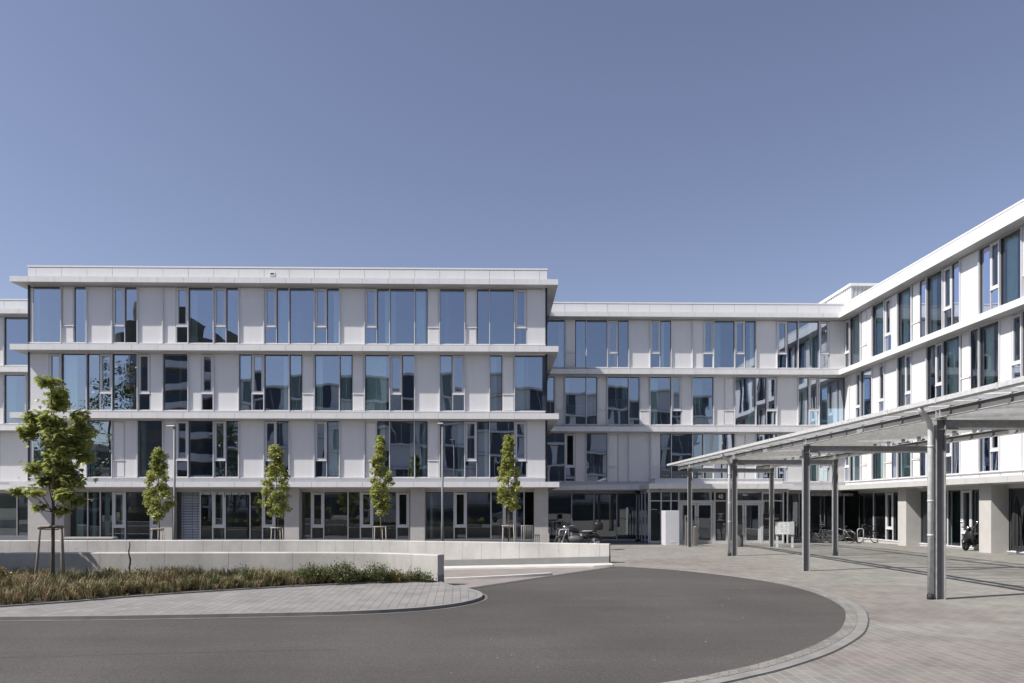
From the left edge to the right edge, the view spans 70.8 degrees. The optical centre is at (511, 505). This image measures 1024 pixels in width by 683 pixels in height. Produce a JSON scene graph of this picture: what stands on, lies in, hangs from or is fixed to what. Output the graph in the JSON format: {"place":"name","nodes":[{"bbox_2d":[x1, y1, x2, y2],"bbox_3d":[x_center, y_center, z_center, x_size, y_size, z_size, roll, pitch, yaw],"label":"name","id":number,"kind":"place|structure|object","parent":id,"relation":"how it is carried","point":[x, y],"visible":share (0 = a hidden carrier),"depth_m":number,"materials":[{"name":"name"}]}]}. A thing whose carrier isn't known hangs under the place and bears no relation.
{"place":"outdoors","nodes":[
{"label":"outdoors","id":0,"kind":"place"},
{"bbox_2d":[0,562,430,604],"bbox_3d":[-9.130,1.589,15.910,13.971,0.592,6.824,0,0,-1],"label":"ornamental grass","id":1,"kind":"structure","parent":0,"point":[22,587],"depth_m":16.39,"materials":[{"name":"plant"}]},
{"bbox_2d":[34,525,64,577],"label":"tree stakes","id":2,"kind":"object","parent":1,"relation":"on","point":[47,527],"visible":0.81,"depth_m":16.98,"materials":[{"name":"brown wood"}]},
{"bbox_2d":[4,374,121,583],"bbox_3d":[-10.620,-0.544,16.961,2.152,5.099,2.732,0,0,-39],"label":"maple tree","id":3,"kind":"object","parent":1,"relation":"on","point":[57,470],"visible":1,"depth_m":17.06,"materials":[{"name":"green plant"}]},
{"bbox_2d":[291,562,331,581],"bbox_3d":[-4.901,1.611,17.614,1.033,0.676,0.864,0,0,-1],"label":"shrub","id":4,"kind":"object","parent":1,"relation":"on","point":[308,571],"visible":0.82,"depth_m":17.54,"materials":[{"name":"green plant"}]},
{"bbox_2d":[318,559,364,584],"bbox_3d":[-4.195,1.594,17.652,1.184,0.728,0.971,0,0,-1],"label":"shrub","id":5,"kind":"object","parent":1,"relation":"on","point":[344,571],"visible":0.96,"depth_m":17.58,"materials":[{"name":"green plant"}]},
{"bbox_2d":[358,558,391,581],"bbox_3d":[-3.390,1.584,17.846,0.894,0.700,0.855,0,0,-1],"label":"shrub","id":6,"kind":"object","parent":1,"relation":"on","point":[376,573],"visible":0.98,"depth_m":17.79,"materials":[{"name":"green plant"}]},
{"bbox_2d":[383,566,405,582],"bbox_3d":[-2.905,1.729,17.905,0.601,0.454,0.472,0,0,15],"label":"shrub","id":7,"kind":"object","parent":1,"relation":"on","point":[394,574],"visible":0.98,"depth_m":17.87,"materials":[{"name":"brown plant"}]},
{"bbox_2d":[0,582,477,615],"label":"pavement","id":8,"kind":"structure","parent":0,"point":[369,596],"depth_m":14.33,"materials":[{"name":"concrete"}]},
{"bbox_2d":[0,572,551,619],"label":"kerb","id":9,"kind":"structure","parent":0,"point":[479,597],"depth_m":12.83,"materials":[{"name":"concrete"}]},
{"bbox_2d":[0,567,845,682],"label":"road","id":10,"kind":"structure","parent":0,"point":[620,625],"depth_m":10.59,"materials":[{"name":"asphalt"}]},
{"bbox_2d":[0,593,487,620],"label":"gutter","id":11,"kind":"object","parent":10,"relation":"on","point":[485,597],"visible":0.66,"depth_m":12.64,"materials":[{"name":"concrete"}]},
{"bbox_2d":[617,566,855,682],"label":"gutter","id":12,"kind":"object","parent":10,"relation":"on","point":[847,626],"visible":1,"depth_m":10.26,"materials":[{"name":"concrete"}]},
{"bbox_2d":[724,605,868,682],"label":"kerb joint","id":13,"kind":"object","parent":10,"relation":"on","point":[816,658],"visible":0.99,"depth_m":9.42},
{"bbox_2d":[438,423,443,540],"bbox_3d":[-3.159,-0.828,31.945,0.291,5.695,0.170,0,0,-1],"label":"lamp post","id":14,"kind":"object","parent":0,"point":[442,500],"visible":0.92,"depth_m":31.91,"materials":[{"name":"metal"}]},
{"bbox_2d":[0,0,1023,481],"label":"sky","id":15,"kind":"structure","parent":0,"point":[689,151],"materials":[{"name":"blue"}]},
{"bbox_2d":[444,567,605,587],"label":"ramp","id":16,"kind":"structure","parent":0,"point":[472,573],"depth_m":22.03,"materials":[{"name":"concrete"}]},
{"bbox_2d":[470,566,615,588],"bbox_3d":[1.138,1.960,20.151,0.180,0.001,7.620,0,0,35],"label":"drain channel","id":17,"kind":"object","parent":16,"relation":"on","point":[539,577],"visible":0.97,"depth_m":19.55,"materials":[{"name":"concrete"}]},
{"bbox_2d":[444,563,612,569],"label":"pavement","id":18,"kind":"structure","parent":0,"point":[530,566],"depth_m":24.54,"materials":[{"name":"concrete"}]},
{"bbox_2d":[549,537,1023,682],"bbox_3d":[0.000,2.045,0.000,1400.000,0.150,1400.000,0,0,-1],"label":"ground","id":19,"kind":"structure","parent":0,"point":[970,629],"depth_m":14.98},
{"bbox_2d":[0,299,27,539],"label":"office rear wing","id":20,"kind":"structure","parent":19,"relation":"on","point":[13,398],"depth_m":41.61,"materials":[{"name":"paint"}]},
{"bbox_2d":[64,537,117,539],"bbox_3d":[-20.217,1.745,34.528,2.400,0.490,0.460,0,0,-1],"label":"concrete bench","id":21,"kind":"object","parent":19,"relation":"on","point":[89,538],"visible":0.4,"depth_m":34.31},
{"bbox_2d":[141,446,176,539],"bbox_3d":[-14.546,-0.222,29.754,1.341,4.486,1.334,0,0,-25],"label":"slim tree","id":22,"kind":"object","parent":19,"relation":"on","point":[157,467],"visible":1,"depth_m":29.58,"materials":[{"name":"green plant"}]},
{"bbox_2d":[166,425,175,539],"bbox_3d":[-15.002,-0.757,31.718,0.420,5.555,0.170,0,0,-1],"label":"lamp post","id":23,"kind":"object","parent":19,"relation":"on","point":[174,482],"visible":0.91,"depth_m":31.68,"materials":[{"name":"metal"}]},
{"bbox_2d":[0,580,426,606],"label":"bed edging","id":24,"kind":"object","parent":19,"relation":"on","point":[195,592],"visible":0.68,"depth_m":15.69,"materials":[{"name":"concrete"}]},
{"bbox_2d":[0,552,443,581],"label":"retaining wall","id":25,"kind":"structure","parent":19,"relation":"on","point":[433,564],"depth_m":18.97,"materials":[{"name":"concrete"}]},
{"bbox_2d":[258,444,292,539],"bbox_3d":[-9.719,-0.268,29.748,1.344,4.578,1.355,0,0,19],"label":"slim tree","id":26,"kind":"object","parent":19,"relation":"on","point":[275,454],"visible":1,"depth_m":29.66,"materials":[{"name":"green plant"}]},
{"bbox_2d":[10,265,558,541],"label":"office block","id":27,"kind":"structure","parent":19,"relation":"on","point":[323,377],"depth_m":36.18,"materials":[{"name":"metal"}]},
{"bbox_2d":[87,354,99,409],"bbox_3d":[-20.810,-6.160,35.885,0.601,2.800,0.125,0,0,-1],"label":"window","id":28,"kind":"structure","parent":27,"relation":"in","point":[87,354],"depth_m":35.83,"materials":[{"name":"metal"}]},
{"bbox_2d":[100,354,110,409],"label":"casement window","id":29,"kind":"structure","parent":27,"relation":"in","point":[102,356],"depth_m":35.81,"materials":[{"name":"metal"}]},
{"bbox_2d":[113,287,124,342],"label":"casement window","id":30,"kind":"structure","parent":27,"relation":"in","point":[122,289],"depth_m":35.82,"materials":[{"name":"metal"}]},
{"bbox_2d":[113,492,124,536],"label":"casement window","id":31,"kind":"structure","parent":27,"relation":"in","point":[115,525],"depth_m":36.34,"materials":[{"name":"metal"}]},
{"bbox_2d":[138,354,150,409],"bbox_3d":[-18.310,-6.160,35.910,0.615,2.800,0.170,0,0,-1],"label":"casement window","id":32,"kind":"structure","parent":27,"relation":"in","point":[140,356],"depth_m":35.85,"materials":[{"name":"metal"}]},
{"bbox_2d":[176,288,186,342],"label":"casement window","id":33,"kind":"structure","parent":27,"relation":"in","point":[178,290],"depth_m":35.88,"materials":[{"name":"metal"}]},
{"bbox_2d":[176,421,186,476],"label":"casement window","id":34,"kind":"structure","parent":27,"relation":"in","point":[178,423],"depth_m":35.88,"materials":[{"name":"metal"}]},
{"bbox_2d":[201,354,212,409],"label":"casement window","id":35,"kind":"structure","parent":27,"relation":"in","point":[203,392],"depth_m":35.91,"materials":[{"name":"metal"}]},
{"bbox_2d":[213,493,224,538],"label":"casement window","id":36,"kind":"structure","parent":27,"relation":"in","point":[215,525],"depth_m":36.43,"materials":[{"name":"metal"}]},
{"bbox_2d":[214,288,226,342],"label":"casement window","id":37,"kind":"structure","parent":27,"relation":"in","point":[216,325],"depth_m":35.92,"materials":[{"name":"metal"}]},
{"bbox_2d":[214,421,226,476],"bbox_3d":[-14.561,-2.835,35.982,0.615,2.810,0.170,0,0,-1],"label":"casement window","id":38,"kind":"structure","parent":27,"relation":"in","point":[215,422],"depth_m":35.92,"materials":[{"name":"metal"}]},
{"bbox_2d":[239,354,251,409],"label":"window","id":39,"kind":"structure","parent":27,"relation":"in","point":[240,355],"depth_m":35.98,"materials":[{"name":"glass"}]},
{"bbox_2d":[252,354,262,409],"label":"casement window","id":40,"kind":"structure","parent":27,"relation":"in","point":[254,392],"depth_m":35.95,"materials":[{"name":"metal"}]},
{"bbox_2d":[263,492,273,538],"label":"casement window","id":41,"kind":"structure","parent":27,"relation":"in","point":[265,525],"depth_m":36.48,"materials":[{"name":"metal"}]},
{"bbox_2d":[265,288,276,342],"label":"casement window","id":42,"kind":"structure","parent":27,"relation":"in","point":[267,325],"depth_m":35.97,"materials":[{"name":"metal"}]},
{"bbox_2d":[265,421,276,476],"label":"casement window","id":43,"kind":"structure","parent":27,"relation":"in","point":[266,422],"depth_m":35.97,"materials":[{"name":"metal"}]},
{"bbox_2d":[312,492,322,538],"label":"casement window","id":44,"kind":"structure","parent":27,"relation":"in","point":[314,525],"depth_m":36.53,"materials":[{"name":"metal"}]},
{"bbox_2d":[315,288,326,343],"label":"casement window","id":45,"kind":"structure","parent":27,"relation":"in","point":[317,290],"depth_m":36.02,"materials":[{"name":"metal"}]},
{"bbox_2d":[315,421,326,476],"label":"casement window","id":46,"kind":"structure","parent":27,"relation":"in","point":[316,422],"depth_m":36.02,"materials":[{"name":"metal"}]},
{"bbox_2d":[361,492,371,538],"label":"casement window","id":47,"kind":"structure","parent":27,"relation":"in","point":[362,493],"depth_m":36.57,"materials":[{"name":"metal"}]},
{"bbox_2d":[365,289,377,343],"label":"casement window","id":48,"kind":"structure","parent":27,"relation":"in","point":[375,291],"depth_m":36.06,"materials":[{"name":"metal"}]},
{"bbox_2d":[390,355,402,410],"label":"casement window","id":49,"kind":"structure","parent":27,"relation":"in","point":[391,356],"depth_m":36.09,"materials":[{"name":"metal"}]},
{"bbox_2d":[397,492,407,538],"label":"casement window","id":50,"kind":"structure","parent":27,"relation":"in","point":[399,494],"depth_m":36.61,"materials":[{"name":"metal"}]},
{"bbox_2d":[452,355,463,410],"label":"casement window","id":51,"kind":"structure","parent":27,"relation":"in","point":[453,356],"depth_m":36.15,"materials":[{"name":"metal"}]},
{"bbox_2d":[455,492,465,526],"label":"casement window","id":52,"kind":"structure","parent":27,"relation":"in","point":[457,494],"depth_m":36.67,"materials":[{"name":"metal"}]},
{"bbox_2d":[465,421,476,476],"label":"casement window","id":53,"kind":"structure","parent":27,"relation":"in","point":[466,422],"depth_m":36.16,"materials":[{"name":"metal"}]},
{"bbox_2d":[515,290,526,343],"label":"casement window","id":54,"kind":"structure","parent":27,"relation":"in","point":[524,326],"depth_m":36.21,"materials":[{"name":"metal"}]},
{"bbox_2d":[515,421,526,476],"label":"casement window","id":55,"kind":"structure","parent":27,"relation":"in","point":[516,422],"depth_m":36.21,"materials":[{"name":"metal"}]},
{"bbox_2d":[0,540,610,586],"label":"retaining wall","id":56,"kind":"structure","parent":19,"relation":"on","point":[463,553],"depth_m":27.07,"materials":[{"name":"concrete"}]},
{"bbox_2d":[368,435,394,539],"bbox_3d":[-5.450,-0.459,29.946,1.102,4.959,1.162,0,0,-25],"label":"slim tree","id":57,"kind":"object","parent":19,"relation":"on","point":[377,460],"visible":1,"depth_m":29.79,"materials":[{"name":"green plant"}]},
{"bbox_2d":[495,434,521,541],"bbox_3d":[-0.130,-0.489,29.976,1.142,5.020,1.310,0,0,-1],"label":"slim tree","id":58,"kind":"object","parent":19,"relation":"on","point":[509,459],"visible":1,"depth_m":29.89,"materials":[{"name":"green plant"}]},
{"bbox_2d":[554,517,603,542],"bbox_3d":[2.973,1.207,32.061,2.199,1.524,0.840,0,0,5],"label":"motorcycle","id":59,"kind":"object","parent":19,"relation":"on","point":[579,538],"visible":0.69,"depth_m":31.95,"materials":[{"name":"black metal"}]},
{"bbox_2d":[661,511,678,544],"bbox_3d":[8.186,1.150,37.258,0.720,1.800,0.912,0,0,-1],"label":"service pylon","id":60,"kind":"object","parent":19,"relation":"on","point":[669,527],"visible":0.98,"depth_m":36.81,"materials":[{"name":"white metal"}]},
{"bbox_2d":[639,478,793,542],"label":"entrance pavilion","id":61,"kind":"structure","parent":19,"relation":"on","point":[718,512],"depth_m":39.71,"materials":[{"name":"metal"}]},
{"bbox_2d":[679,501,713,542],"bbox_3d":[10.167,0.913,39.687,1.914,2.307,0.130,0,0,-1],"label":"door","id":62,"kind":"structure","parent":61,"relation":"in","point":[696,504],"depth_m":39.65,"materials":[{"name":"metal"}]},
{"bbox_2d":[727,501,761,542],"bbox_3d":[12.809,0.913,39.738,1.896,2.307,0.130,0,0,-1],"label":"door","id":63,"kind":"structure","parent":61,"relation":"in","point":[743,503],"depth_m":39.70,"materials":[{"name":"metal"}]},
{"bbox_2d":[547,302,924,541],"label":"office link wing","id":64,"kind":"structure","parent":19,"relation":"on","point":[640,393],"depth_m":42.46,"materials":[{"name":"paint"}]},
{"bbox_2d":[565,433,574,467],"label":"casement window","id":65,"kind":"structure","parent":64,"relation":"in","point":[566,434],"depth_m":42.17,"materials":[{"name":"metal"}]},
{"bbox_2d":[608,320,617,366],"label":"casement window","id":66,"kind":"structure","parent":64,"relation":"in","point":[609,321],"depth_m":42.21,"materials":[{"name":"metal"}]},
{"bbox_2d":[651,320,659,367],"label":"casement window","id":67,"kind":"structure","parent":64,"relation":"in","point":[652,352],"depth_m":42.26,"materials":[{"name":"metal"}]},
{"bbox_2d":[672,377,681,424],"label":"casement window","id":68,"kind":"structure","parent":64,"relation":"in","point":[673,378],"depth_m":42.28,"materials":[{"name":"metal"}]},
{"bbox_2d":[703,321,712,367],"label":"casement window","id":69,"kind":"structure","parent":64,"relation":"in","point":[704,352],"depth_m":42.32,"materials":[{"name":"metal"}]},
{"bbox_2d":[735,321,744,367],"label":"casement window","id":70,"kind":"structure","parent":64,"relation":"in","point":[742,352],"depth_m":42.35,"materials":[{"name":"metal"}]},
{"bbox_2d":[766,377,775,424],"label":"casement window","id":71,"kind":"structure","parent":64,"relation":"in","point":[767,378],"depth_m":42.39,"materials":[{"name":"metal"}]},
{"bbox_2d":[778,321,786,367],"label":"casement window","id":72,"kind":"structure","parent":64,"relation":"in","point":[779,322],"depth_m":42.41,"materials":[{"name":"metal"}]},
{"bbox_2d":[787,321,797,367],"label":"window","id":73,"kind":"structure","parent":64,"relation":"in","point":[796,322],"depth_m":42.45,"materials":[{"name":"metal"}]},
{"bbox_2d":[808,377,818,424],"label":"casement window","id":74,"kind":"structure","parent":64,"relation":"in","point":[809,378],"depth_m":42.45,"materials":[{"name":"metal"}]},
{"bbox_2d":[820,321,828,367],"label":"casement window","id":75,"kind":"structure","parent":64,"relation":"in","point":[821,322],"depth_m":42.46,"materials":[{"name":"metal"}]},
{"bbox_2d":[625,566,857,682],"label":"kerb line","id":76,"kind":"object","parent":19,"relation":"on","point":[786,660],"visible":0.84,"depth_m":10.77,"materials":[{"name":"concrete"}]},
{"bbox_2d":[634,566,867,682],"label":"kerb band","id":77,"kind":"object","parent":19,"relation":"on","point":[859,628],"visible":0.84,"depth_m":9.80,"materials":[{"name":"concrete"}]},
{"bbox_2d":[775,521,793,547],"bbox_3d":[12.964,1.375,34.252,0.840,1.260,0.207,0,0,19],"label":"information board","id":78,"kind":"object","parent":19,"relation":"on","point":[784,528],"visible":0.99,"depth_m":34.15,"materials":[{"name":"metal"}]},
{"bbox_2d":[667,376,1023,599],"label":"walkway canopy","id":79,"kind":"object","parent":19,"relation":"on","point":[985,407],"visible":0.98,"depth_m":20.07,"materials":[{"name":"metal"}]},
{"bbox_2d":[811,199,1023,553],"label":"office side wing","id":80,"kind":"structure","parent":19,"relation":"on","point":[946,319],"depth_m":33.51,"materials":[{"name":"paint"}]},
{"bbox_2d":[844,318,850,366],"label":"casement window","id":81,"kind":"structure","parent":80,"relation":"in","point":[846,322],"depth_m":42.35,"materials":[{"name":"metal"}]},
{"bbox_2d":[819,283,877,367],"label":"roof plant room","id":82,"kind":"object","parent":80,"relation":"on","point":[848,292],"visible":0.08,"depth_m":45.29,"materials":[{"name":"metal"}]},
{"bbox_2d":[851,313,861,364],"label":"window","id":83,"kind":"structure","parent":80,"relation":"in","point":[852,318],"depth_m":41.79,"materials":[{"name":"metal"}]},
{"bbox_2d":[855,372,859,416],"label":"casement window","id":84,"kind":"structure","parent":80,"relation":"in","point":[857,407],"depth_m":41.06,"materials":[{"name":"metal"}]},
{"bbox_2d":[861,368,870,415],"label":"window","id":85,"kind":"structure","parent":80,"relation":"in","point":[866,374],"depth_m":40.07,"materials":[{"name":"glass"}]},
{"bbox_2d":[878,364,882,411],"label":"casement window","id":86,"kind":"structure","parent":80,"relation":"in","point":[880,401],"depth_m":38.55,"materials":[{"name":"metal"}]},
{"bbox_2d":[885,297,890,350],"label":"casement window","id":87,"kind":"structure","parent":80,"relation":"in","point":[887,334],"depth_m":37.93,"materials":[{"name":"metal"}]},
{"bbox_2d":[886,492,891,540],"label":"casement window","id":88,"kind":"structure","parent":80,"relation":"in","point":[888,527],"depth_m":39.17,"materials":[{"name":"metal"}]},
{"bbox_2d":[898,356,904,406],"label":"window","id":89,"kind":"structure","parent":80,"relation":"in","point":[899,359],"depth_m":36.79,"materials":[{"name":"metal"}]},
{"bbox_2d":[898,286,912,345],"bbox_3d":[19.816,-9.490,36.192,0.125,2.760,1.226,0,0,-1],"label":"window","id":90,"kind":"structure","parent":80,"relation":"in","point":[899,294],"depth_m":36.79,"materials":[{"name":"metal"}]},
{"bbox_2d":[905,354,909,404],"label":"casement window","id":91,"kind":"structure","parent":80,"relation":"in","point":[907,393],"depth_m":36.06,"materials":[{"name":"metal"}]},
{"bbox_2d":[920,278,927,337],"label":"window","id":92,"kind":"structure","parent":80,"relation":"in","point":[922,283],"depth_m":34.71,"materials":[{"name":"metal"}]},
{"bbox_2d":[921,491,926,543],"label":"window","id":93,"kind":"structure","parent":80,"relation":"in","point":[922,492],"depth_m":36.07,"materials":[{"name":"glass"}]},
{"bbox_2d":[935,342,940,396],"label":"casement window","id":94,"kind":"structure","parent":80,"relation":"in","point":[937,383],"depth_m":33.57,"materials":[{"name":"metal"}]},
{"bbox_2d":[943,265,951,327],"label":"casement window","id":95,"kind":"structure","parent":80,"relation":"in","point":[946,308],"depth_m":32.93,"materials":[{"name":"metal"}]},
{"bbox_2d":[944,335,961,394],"bbox_3d":[19.888,-6.160,32.443,0.125,2.800,1.226,0,0,-1],"label":"window","id":96,"kind":"structure","parent":80,"relation":"in","point":[945,342],"depth_m":33.03,"materials":[{"name":"metal"}]},
{"bbox_2d":[948,490,960,546],"bbox_3d":[20.590,0.575,33.401,0.125,2.590,0.970,0,0,-1],"label":"window","id":97,"kind":"structure","parent":80,"relation":"in","point":[949,491],"depth_m":33.87,"materials":[{"name":"glass"}]},
{"bbox_2d":[952,261,958,324],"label":"window","id":98,"kind":"structure","parent":80,"relation":"in","point":[955,267],"depth_m":32.27,"materials":[{"name":"glass"}]},
{"bbox_2d":[952,434,958,473],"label":"window","id":99,"kind":"structure","parent":80,"relation":"in","point":[955,446],"depth_m":32.27,"materials":[{"name":"metal"}]},
{"bbox_2d":[961,490,970,547],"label":"casement window","id":100,"kind":"structure","parent":80,"relation":"in","point":[964,492],"depth_m":32.77,"materials":[{"name":"metal"}]},
{"bbox_2d":[971,329,977,388],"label":"window","id":101,"kind":"structure","parent":80,"relation":"in","point":[972,332],"depth_m":31.16,"materials":[{"name":"metal"}]},
{"bbox_2d":[972,489,978,547],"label":"window","id":102,"kind":"structure","parent":80,"relation":"in","point":[973,491],"depth_m":32.17,"materials":[{"name":"glass"}]},
{"bbox_2d":[980,245,989,313],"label":"window","id":103,"kind":"structure","parent":80,"relation":"in","point":[984,252],"depth_m":30.28,"materials":[{"name":"glass"}]},
{"bbox_2d":[980,430,989,471],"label":"window","id":104,"kind":"structure","parent":80,"relation":"in","point":[984,442],"depth_m":30.34,"materials":[{"name":"glass"}]},
{"bbox_2d":[980,321,997,386],"bbox_3d":[19.936,-6.160,29.943,0.125,2.800,1.226,0,0,-1],"label":"window","id":105,"kind":"structure","parent":80,"relation":"in","point":[981,328],"depth_m":30.54,"materials":[{"name":"metal"}]},
{"bbox_2d":[990,240,997,309],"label":"casement window","id":106,"kind":"structure","parent":80,"relation":"in","point":[993,288],"depth_m":29.81,"materials":[{"name":"metal"}]},
{"bbox_2d":[990,437,997,470],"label":"casement window","id":107,"kind":"structure","parent":80,"relation":"in","point":[993,451],"depth_m":29.79,"materials":[{"name":"metal"}]},
{"bbox_2d":[1001,229,1019,304],"bbox_3d":[19.960,-9.490,28.693,0.125,2.760,1.226,0,0,-1],"label":"window","id":108,"kind":"structure","parent":80,"relation":"in","point":[1002,239],"depth_m":29.29,"materials":[{"name":"metal"}]},
{"bbox_2d":[1011,313,1019,378],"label":"casement window","id":109,"kind":"structure","parent":80,"relation":"in","point":[1015,364],"depth_m":28.56,"materials":[{"name":"metal"}]},
{"bbox_2d":[1010,488,1023,551],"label":"window","id":110,"kind":"structure","parent":80,"relation":"in","point":[1011,489],"depth_m":29.77,"materials":[{"name":"glass"}]},
{"bbox_2d":[960,521,978,550],"bbox_3d":[20.391,1.321,31.797,1.760,1.311,0.770,0,0,-28],"label":"motor scooter","id":111,"kind":"object","parent":19,"relation":"on","point":[968,539],"visible":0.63,"depth_m":31.54,"materials":[{"name":"black metal"}]},
{"bbox_2d":[1008,496,1023,554],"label":"closed parasol","id":112,"kind":"object","parent":19,"relation":"on","point":[1016,532],"visible":1,"depth_m":29.06,"materials":[{"name":"fabric"}]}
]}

